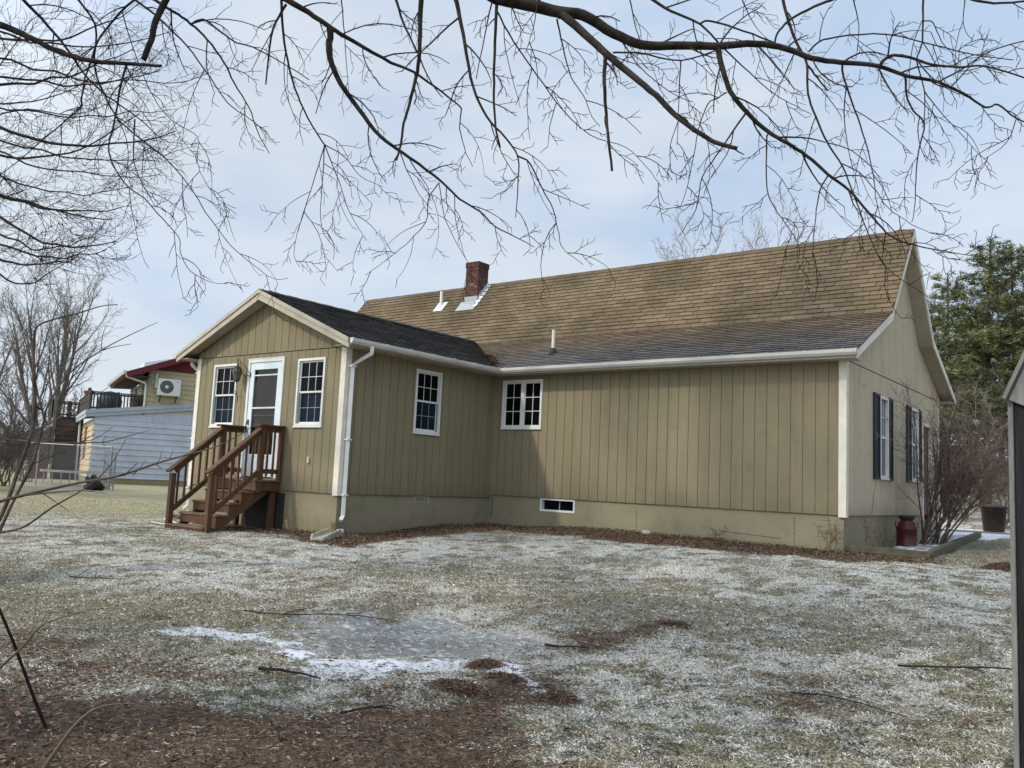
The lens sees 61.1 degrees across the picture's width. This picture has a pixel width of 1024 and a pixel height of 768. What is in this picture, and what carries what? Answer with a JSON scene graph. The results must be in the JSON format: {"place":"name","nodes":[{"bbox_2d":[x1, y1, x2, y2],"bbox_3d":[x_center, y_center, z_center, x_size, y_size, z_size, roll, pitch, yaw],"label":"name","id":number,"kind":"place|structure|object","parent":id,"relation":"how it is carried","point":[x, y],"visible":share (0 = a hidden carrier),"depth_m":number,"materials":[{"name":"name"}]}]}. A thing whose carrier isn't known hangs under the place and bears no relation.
{"place":"outdoors","nodes":[
{"label":"outdoors","id":0,"kind":"place"},
{"bbox_2d":[97,391,121,407],"bbox_3d":[-15.626,0.687,33.657,0.920,0.820,0.897,-2,-8,38],"label":"covered grill","id":1,"kind":"object","parent":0,"point":[102,399],"visible":0.44,"depth_m":33.29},
{"bbox_2d":[1,422,257,502],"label":"bare sapling","id":2,"kind":"object","parent":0,"point":[92,480],"visible":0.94,"depth_m":3.10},
{"bbox_2d":[131,397,142,406],"bbox_3d":[-14.501,0.760,33.486,0.480,0.520,0.457,-2,-8,38],"label":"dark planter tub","id":3,"kind":"object","parent":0,"point":[136,402],"visible":0.32,"depth_m":33.32,"materials":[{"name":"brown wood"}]},
{"bbox_2d":[0,460,1013,767],"bbox_3d":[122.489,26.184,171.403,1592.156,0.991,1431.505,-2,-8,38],"label":"ground","id":4,"kind":"structure","parent":0,"point":[350,634],"depth_m":7.34,"materials":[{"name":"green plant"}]},
{"bbox_2d":[0,419,9,467],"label":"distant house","id":5,"kind":"structure","parent":4,"relation":"on","point":[2,433],"depth_m":64.18,"materials":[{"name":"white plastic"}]},
{"bbox_2d":[0,302,38,388],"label":"bare tree","id":6,"kind":"object","parent":4,"relation":"on","point":[2,371],"visible":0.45,"depth_m":50.35,"materials":[{"name":"grey plant"}]},
{"bbox_2d":[0,406,43,471],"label":"bare shrub","id":7,"kind":"object","parent":4,"relation":"on","point":[6,427],"visible":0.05,"depth_m":50.44,"materials":[{"name":"brown plant"}]},
{"bbox_2d":[0,366,47,462],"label":"bare tree","id":8,"kind":"object","parent":4,"relation":"on","point":[16,393],"visible":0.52,"depth_m":75.13,"materials":[{"name":"grey plant"}]},
{"bbox_2d":[0,608,47,727],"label":"leaning stick","id":9,"kind":"object","parent":4,"relation":"on","point":[42,719],"visible":0.79,"depth_m":4.34,"materials":[{"name":"black wood"}]},
{"bbox_2d":[3,416,58,481],"bbox_3d":[-16.807,2.221,30.069,1.896,2.444,2.902,7,-7,-31],"label":"bare shrub","id":10,"kind":"object","parent":4,"relation":"on","point":[24,466],"visible":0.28,"depth_m":30.00,"materials":[{"name":"brown plant"}]},
{"bbox_2d":[0,384,63,466],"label":"bare shrub","id":11,"kind":"object","parent":4,"relation":"on","point":[5,456],"visible":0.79,"depth_m":22.50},
{"bbox_2d":[0,397,68,485],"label":"bare shrub","id":12,"kind":"object","parent":4,"relation":"on","point":[6,469],"visible":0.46,"depth_m":24.30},
{"bbox_2d":[27,425,49,478],"bbox_3d":[-19.984,2.864,36.462,0.900,2.340,1.100,6,-7,-29],"label":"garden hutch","id":13,"kind":"object","parent":4,"relation":"on","point":[39,472],"visible":0.24,"depth_m":36.13,"materials":[{"name":"wood"}]},
{"bbox_2d":[0,490,106,511],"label":"bare sapling","id":14,"kind":"object","parent":4,"relation":"on","point":[15,497],"visible":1,"depth_m":3.00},
{"bbox_2d":[0,592,111,668],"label":"bare sapling","id":15,"kind":"object","parent":4,"relation":"on","point":[20,648],"visible":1,"depth_m":2.30,"materials":[{"name":"brown wood"}]},
{"bbox_2d":[0,441,116,489],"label":"chain link fence","id":16,"kind":"object","parent":4,"relation":"on","point":[93,446],"visible":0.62,"depth_m":26.18,"materials":[{"name":"metal"}]},
{"bbox_2d":[101,451,116,489],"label":"fence gate","id":17,"kind":"structure","parent":16,"relation":"attached to","point":[104,463],"depth_m":25.95,"materials":[{"name":"metal"}]},
{"bbox_2d":[0,257,124,453],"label":"bare tree","id":18,"kind":"object","parent":4,"relation":"on","point":[66,350],"visible":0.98,"depth_m":40.84,"materials":[{"name":"grey plant"}]},
{"bbox_2d":[0,438,126,532],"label":"bare sapling","id":19,"kind":"object","parent":4,"relation":"on","point":[29,523],"visible":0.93,"depth_m":3.30,"materials":[{"name":"brown plant"}]},
{"bbox_2d":[41,383,95,422],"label":"bare tree","id":20,"kind":"object","parent":4,"relation":"on","point":[74,399],"visible":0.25,"depth_m":84.37,"materials":[{"name":"grey plant"}]},
{"bbox_2d":[0,634,144,767],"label":"oak leaf litter","id":21,"kind":"object","parent":4,"relation":"on","point":[44,760],"visible":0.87,"depth_m":4.54,"materials":[{"name":"brown plant"}]},
{"bbox_2d":[38,469,109,488],"bbox_3d":[-12.877,2.787,25.475,2.222,0.484,0.030,2,-6,8],"label":"ladder","id":22,"kind":"object","parent":4,"relation":"on","point":[70,472],"visible":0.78,"depth_m":25.50,"materials":[{"name":"metal"}]},
{"bbox_2d":[0,430,148,445],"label":"bare sapling","id":23,"kind":"object","parent":4,"relation":"on","point":[68,442],"visible":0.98,"depth_m":3.50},
{"bbox_2d":[17,702,164,767],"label":"bare sapling","id":24,"kind":"object","parent":4,"relation":"on","point":[67,733],"visible":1,"depth_m":2.00,"materials":[{"name":"brown wood"}]},
{"bbox_2d":[69,564,116,578],"bbox_3d":[-4.394,2.012,9.211,0.823,0.105,0.380,-2,-8,38],"label":"fallen stick","id":25,"kind":"object","parent":4,"relation":"on","point":[90,577],"visible":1,"depth_m":9.12,"materials":[{"name":"brown wood"}]},
{"bbox_2d":[83,474,104,490],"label":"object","id":26,"kind":"object","parent":4,"relation":"on","point":[97,485],"visible":0.89,"depth_m":24.88,"materials":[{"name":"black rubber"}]},
{"bbox_2d":[0,0,229,303],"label":"fine branched tree","id":27,"kind":"object","parent":4,"relation":"on","point":[21,200],"visible":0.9,"depth_m":10.63,"materials":[{"name":"brown plant"}]},
{"bbox_2d":[48,359,197,486],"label":"neighbour house","id":28,"kind":"structure","parent":4,"relation":"on","point":[166,422],"depth_m":33.34,"materials":[{"name":"paint"}]},
{"bbox_2d":[134,385,138,395],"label":"window","id":29,"kind":"structure","parent":28,"relation":"in","point":[136,389],"depth_m":36.77,"materials":[{"name":"white glass"}]},
{"bbox_2d":[141,380,144,394],"bbox_3d":[-14.683,0.444,34.507,0.080,1.200,0.900,6,-7,-29],"label":"window","id":30,"kind":"structure","parent":28,"relation":"in","point":[142,389],"depth_m":34.85,"materials":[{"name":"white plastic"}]},
{"bbox_2d":[151,373,180,402],"bbox_3d":[-13.324,0.144,33.370,1.030,1.093,0.419,6,-7,-29],"label":"air conditioner","id":31,"kind":"object","parent":28,"relation":"attached to","point":[169,387],"visible":1,"depth_m":33.27,"materials":[{"name":"white metal"}]},
{"bbox_2d":[165,424,285,532],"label":"porch steps","id":32,"kind":"structure","parent":4,"relation":"on","point":[221,487],"depth_m":15.22,"materials":[{"name":"red wood"}]},
{"bbox_2d":[258,666,320,678],"bbox_3d":[-1.512,1.965,5.909,0.495,0.029,0.042,1,-7,18],"label":"fallen stick","id":33,"kind":"object","parent":4,"relation":"on","point":[278,669],"visible":1,"depth_m":5.93,"materials":[{"name":"brown wood"}]},
{"bbox_2d":[243,607,396,620],"bbox_3d":[-1.718,2.053,7.788,1.413,0.058,0.225,2,-7,9],"label":"fallen stick","id":34,"kind":"object","parent":4,"relation":"on","point":[310,614],"visible":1,"depth_m":7.75,"materials":[{"name":"brown wood"}]},
{"bbox_2d":[310,528,343,540],"bbox_3d":[-2.899,2.356,13.566,0.290,0.144,0.946,2,-6,6],"label":"splash block","id":35,"kind":"object","parent":4,"relation":"on","point":[323,535],"depth_m":13.46,"materials":[{"name":"concrete"}]},
{"bbox_2d":[340,704,396,713],"bbox_3d":[-0.842,1.902,5.078,0.331,0.048,0.039,4,-7,-15],"label":"fallen stick","id":36,"kind":"object","parent":4,"relation":"on","point":[357,709],"visible":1,"depth_m":5.07,"materials":[{"name":"brown wood"}]},
{"bbox_2d":[403,676,508,704],"bbox_3d":[-0.339,2.010,5.747,0.886,0.104,0.378,-2,-8,38],"label":"needle heap","id":37,"kind":"object","parent":4,"relation":"on","point":[458,686],"visible":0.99,"depth_m":5.72,"materials":[{"name":"brown plant"}]},
{"bbox_2d":[460,657,517,670],"bbox_3d":[-0.170,2.103,6.495,0.488,0.095,0.427,-2,-8,38],"label":"needle heap","id":38,"kind":"object","parent":4,"relation":"on","point":[485,663],"visible":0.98,"depth_m":6.46,"materials":[{"name":"brown plant"}]},
{"bbox_2d":[0,587,1013,767],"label":"pine needle litter","id":39,"kind":"object","parent":4,"relation":"on","point":[179,721],"visible":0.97,"depth_m":4.86,"materials":[{"name":"brown plant"}]},
{"bbox_2d":[0,304,117,521],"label":"bare sapling","id":40,"kind":"object","parent":39,"relation":"on","point":[18,470],"visible":1,"depth_m":3.40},
{"bbox_2d":[0,322,157,533],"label":"bare sapling","id":41,"kind":"object","parent":39,"relation":"on","point":[27,473],"visible":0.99,"depth_m":3.60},
{"bbox_2d":[3,530,1012,766],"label":"scattered leaves","id":42,"kind":"object","parent":4,"relation":"on","point":[568,731],"visible":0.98,"depth_m":7.04,"materials":[{"name":"brown plant"}]},
{"bbox_2d":[478,670,543,687],"bbox_3d":[-0.033,2.065,6.101,0.582,0.090,0.321,-2,-8,38],"label":"needle heap","id":43,"kind":"object","parent":4,"relation":"on","point":[504,677],"visible":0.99,"depth_m":6.07,"materials":[{"name":"brown plant"}]},
{"bbox_2d":[0,0,1023,322],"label":"overhanging tree","id":44,"kind":"object","parent":4,"relation":"on","point":[568,16],"visible":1,"depth_m":5.01,"materials":[{"name":"brown plant"}]},
{"bbox_2d":[173,515,948,563],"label":"leaf litter","id":45,"kind":"object","parent":4,"relation":"on","point":[662,540],"visible":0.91,"depth_m":14.02,"materials":[{"name":"brown plant"}]},
{"bbox_2d":[530,688,594,706],"bbox_3d":[0.312,2.038,5.659,0.427,0.095,0.448,4,-7,-12],"label":"needle heap","id":46,"kind":"object","parent":4,"relation":"on","point":[563,697],"visible":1,"depth_m":5.59,"materials":[{"name":"brown plant"}]},
{"bbox_2d":[174,229,955,550],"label":"house","id":47,"kind":"structure","parent":4,"relation":"on","point":[700,397],"depth_m":16.14,"materials":[{"name":"paint"}]},
{"bbox_2d":[208,363,238,427],"bbox_3d":[-5.616,0.235,16.952,0.794,1.248,0.097,-2,-8,38],"label":"window","id":48,"kind":"structure","parent":47,"relation":"in","point":[223,401],"depth_m":17.02,"materials":[{"name":"white plastic"}]},
{"bbox_2d":[242,361,281,476],"bbox_3d":[-4.648,0.649,16.098,0.950,2.130,0.101,-2,-8,38],"label":"storm door","id":49,"kind":"structure","parent":47,"relation":"in","point":[265,379],"depth_m":16.17,"materials":[{"name":"white plastic"}]},
{"bbox_2d":[292,357,326,427],"bbox_3d":[-3.571,0.156,15.381,0.774,1.243,0.097,-2,-8,38],"label":"window","id":50,"kind":"structure","parent":47,"relation":"in","point":[309,398],"depth_m":15.43,"materials":[{"name":"white plastic"}]},
{"bbox_2d":[412,368,442,435],"bbox_3d":[-1.613,0.356,16.473,0.097,1.223,0.734,-2,-8,38],"label":"window","id":51,"kind":"structure","parent":47,"relation":"in","point":[428,389],"depth_m":16.51,"materials":[{"name":"white plastic"}]},
{"bbox_2d":[500,379,542,429],"bbox_3d":[0.212,0.422,17.633,1.030,1.015,0.095,-2,-8,38],"label":"window","id":52,"kind":"structure","parent":47,"relation":"in","point":[521,399],"depth_m":17.63,"materials":[{"name":"white plastic"}]},
{"bbox_2d":[540,498,574,512],"bbox_3d":[0.918,2.372,16.903,0.815,0.257,0.148,-2,-8,38],"label":"basement window","id":53,"kind":"structure","parent":47,"relation":"in","point":[546,504],"depth_m":16.92,"materials":[{"name":"white plastic"}]},
{"bbox_2d":[879,396,889,480],"bbox_3d":[6.590,0.966,15.401,0.105,1.470,0.560,-2,-8,38],"label":"window","id":54,"kind":"structure","parent":47,"relation":"in","point":[884,401],"depth_m":15.52,"materials":[{"name":"white plastic"}]},
{"bbox_2d":[912,408,919,482],"bbox_3d":[7.946,1.218,17.154,0.105,1.450,0.560,-2,-8,38],"label":"window","id":55,"kind":"structure","parent":47,"relation":"in","point":[917,421],"depth_m":17.28,"materials":[{"name":"white plastic"}]},
{"bbox_2d":[923,427,928,516],"bbox_3d":[8.523,1.845,17.925,0.042,1.910,0.700,-2,-8,38],"label":"entrance door","id":56,"kind":"structure","parent":47,"relation":"in","point":[925,447],"depth_m":18.02,"materials":[{"name":"brown metal"}]},
{"bbox_2d":[545,643,588,647],"bbox_3d":[0.445,2.139,7.064,0.364,0.025,0.039,1,-7,12],"label":"fallen stick","id":57,"kind":"object","parent":4,"relation":"on","point":[551,645],"visible":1,"depth_m":7.06,"materials":[{"name":"brown wood"}]},
{"bbox_2d":[641,530,651,534],"bbox_3d":[2.321,2.567,14.965,0.194,0.090,0.197,-2,-8,38],"label":"stone","id":58,"kind":"object","parent":4,"relation":"on","point":[647,532],"visible":0.77,"depth_m":14.90,"materials":[{"name":"stone"}]},
{"bbox_2d":[652,619,694,628],"bbox_3d":[1.465,2.173,7.865,0.441,0.082,0.292,-2,-8,38],"label":"needle heap","id":59,"kind":"object","parent":4,"relation":"on","point":[675,623],"visible":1,"depth_m":7.82,"materials":[{"name":"brown plant"}]},
{"bbox_2d":[710,526,726,539],"bbox_3d":[3.473,2.487,14.647,0.363,0.268,0.198,0,-7,20],"label":"dead weed","id":60,"kind":"object","parent":4,"relation":"on","point":[719,532],"visible":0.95,"depth_m":14.63,"materials":[{"name":"brown plant"}]},
{"bbox_2d":[651,168,833,261],"bbox_3d":[9.509,-1.469,37.471,9.184,14.159,8.740,-2,-8,38],"label":"bare tree","id":61,"kind":"object","parent":4,"relation":"on","point":[748,241],"visible":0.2,"depth_m":36.74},
{"bbox_2d":[816,515,848,550],"bbox_3d":[4.978,2.323,13.497,0.553,0.542,0.431,-2,-8,38],"label":"dead weed","id":62,"kind":"object","parent":4,"relation":"on","point":[835,528],"visible":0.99,"depth_m":13.48,"materials":[{"name":"beige plant"}]},
{"bbox_2d":[791,691,907,716],"bbox_3d":[2.161,2.037,5.548,0.759,0.024,0.106,-4,-9,45],"label":"fallen stick","id":63,"kind":"object","parent":4,"relation":"on","point":[855,702],"visible":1,"depth_m":5.63,"materials":[{"name":"brown wood"}]},
{"bbox_2d":[860,475,885,545],"bbox_3d":[5.687,2.032,13.644,0.606,1.251,0.030,6,-7,-30],"label":"bare sapling","id":64,"kind":"object","parent":4,"relation":"on","point":[870,538],"visible":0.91,"depth_m":13.60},
{"bbox_2d":[862,519,888,546],"bbox_3d":[5.684,2.386,13.650,0.299,0.532,0.545,6,-7,-25],"label":"dead weed","id":65,"kind":"object","parent":4,"relation":"on","point":[867,529],"visible":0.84,"depth_m":13.59,"materials":[{"name":"brown plant"}]},
{"bbox_2d":[873,519,898,547],"bbox_3d":[6.208,2.514,14.590,0.578,0.541,0.483,-2,-8,38],"label":"dead weed","id":66,"kind":"object","parent":4,"relation":"on","point":[896,534],"visible":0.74,"depth_m":14.59,"materials":[{"name":"brown plant"}]},
{"bbox_2d":[849,532,981,558],"bbox_3d":[7.736,2.894,15.819,1.108,0.290,6.907,-2,-8,38],"label":"garden bed","id":67,"kind":"object","parent":4,"relation":"on","point":[933,551],"visible":0.83,"depth_m":13.84,"materials":[{"name":"grey concrete"}]},
{"bbox_2d":[895,515,917,545],"bbox_3d":[6.845,2.557,15.030,0.344,0.547,0.344,-2,-8,38],"label":"milk can","id":68,"kind":"object","parent":67,"relation":"on","point":[906,528],"visible":0.92,"depth_m":14.91,"materials":[{"name":"red metal"}]},
{"bbox_2d":[886,376,1008,544],"bbox_3d":[8.050,1.424,15.509,2.643,3.116,3.016,-2,-8,38],"label":"bare shrub","id":69,"kind":"object","parent":67,"relation":"on","point":[938,482],"visible":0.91,"depth_m":15.38,"materials":[{"name":"brown plant"}]},
{"bbox_2d":[897,664,1011,674],"bbox_3d":[3.699,2.054,6.178,1.728,0.096,0.326,2,-6,5],"label":"fallen stick","id":70,"kind":"object","parent":4,"relation":"on","point":[967,667],"visible":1,"depth_m":6.34,"materials":[{"name":"brown wood"}]},
{"bbox_2d":[928,298,1002,499],"bbox_3d":[16.000,1.039,33.439,5.322,8.783,5.744,-2,-8,38],"label":"pine tree","id":71,"kind":"object","parent":4,"relation":"on","point":[942,351],"visible":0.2,"depth_m":33.03,"materials":[{"name":"green plant"}]},
{"bbox_2d":[927,268,1006,516],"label":"pine tree","id":72,"kind":"object","parent":4,"relation":"on","point":[957,284],"visible":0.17,"depth_m":41.52,"materials":[{"name":"green plant"}]},
{"bbox_2d":[939,383,1007,521],"bbox_3d":[15.306,2.344,29.073,3.089,4.928,2.944,6,-7,-28],"label":"bare tree","id":73,"kind":"object","parent":4,"relation":"on","point":[966,518],"visible":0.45,"depth_m":29.04,"materials":[{"name":"brown plant"}]},
{"bbox_2d":[939,306,1008,467],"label":"pine tree","id":74,"kind":"object","parent":4,"relation":"on","point":[1003,447],"visible":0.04,"depth_m":48.44,"materials":[{"name":"green plant"}]},
{"bbox_2d":[940,455,1007,520],"bbox_3d":[15.826,3.546,30.081,3.451,2.524,1.892,1,-7,11],"label":"bare shrub","id":75,"kind":"object","parent":4,"relation":"on","point":[973,494],"visible":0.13,"depth_m":30.08,"materials":[{"name":"brown plant"}]},
{"bbox_2d":[940,455,1008,518],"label":"cream outbuilding","id":76,"kind":"structure","parent":4,"relation":"on","point":[975,515],"depth_m":43.82,"materials":[{"name":"white plastic"}]},
{"bbox_2d":[941,436,1009,528],"bbox_3d":[14.081,2.684,23.888,2.254,2.772,4.081,6,-7,-30],"label":"bare shrub","id":77,"kind":"object","parent":4,"relation":"on","point":[1005,504],"visible":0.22,"depth_m":24.14,"materials":[{"name":"brown plant"}]},
{"bbox_2d":[935,234,1023,518],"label":"pine tree","id":78,"kind":"object","parent":4,"relation":"on","point":[977,258],"visible":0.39,"depth_m":38.50,"materials":[{"name":"green plant"}]},
{"bbox_2d":[949,367,1009,522],"bbox_3d":[17.196,2.247,30.312,3.802,5.578,2.998,-2,-8,38],"label":"bare tree","id":79,"kind":"object","parent":4,"relation":"on","point":[975,396],"visible":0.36,"depth_m":30.26,"materials":[{"name":"brown plant"}]},
{"bbox_2d":[939,241,1023,494],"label":"pine tree","id":80,"kind":"object","parent":4,"relation":"on","point":[998,352],"visible":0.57,"depth_m":36.37,"materials":[{"name":"green plant"}]},
{"bbox_2d":[953,282,1017,465],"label":"pine tree","id":81,"kind":"object","parent":4,"relation":"on","point":[1000,421],"visible":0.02,"depth_m":47.55,"materials":[{"name":"green plant"}]},
{"bbox_2d":[969,560,1010,571],"bbox_3d":[6.602,2.424,11.503,1.170,0.176,0.739,-2,-8,38],"label":"needle heap","id":82,"kind":"object","parent":4,"relation":"on","point":[1004,566],"visible":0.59,"depth_m":11.48,"materials":[{"name":"brown plant"}]},
{"bbox_2d":[960,255,1023,403],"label":"pine tree","id":83,"kind":"object","parent":4,"relation":"on","point":[1010,317],"visible":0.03,"depth_m":41.60,"materials":[{"name":"green plant"}]},
{"bbox_2d":[1002,351,1023,767],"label":"weathered shed","id":84,"kind":"structure","parent":4,"relation":"on","point":[1013,394],"depth_m":2.92,"materials":[{"name":"grey wood"}]},
{"bbox_3d":[11.842,3.858,22.110,1.820,0.240,1.600,-2,-8,38],"label":"wooden platform","id":85,"kind":"object","parent":4,"relation":"on","visible":0},
{"bbox_2d":[979,502,1007,531],"bbox_3d":[12.061,3.332,21.701,0.650,0.742,0.650,-2,-8,38],"label":"plant pot","id":86,"kind":"object","parent":85,"relation":"on","point":[993,519],"visible":0.89,"depth_m":21.48,"materials":[{"name":"brown plastic"}]},
{"bbox_2d":[0,0,1023,459],"label":"sky","id":87,"kind":"structure","parent":0,"point":[623,230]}
]}

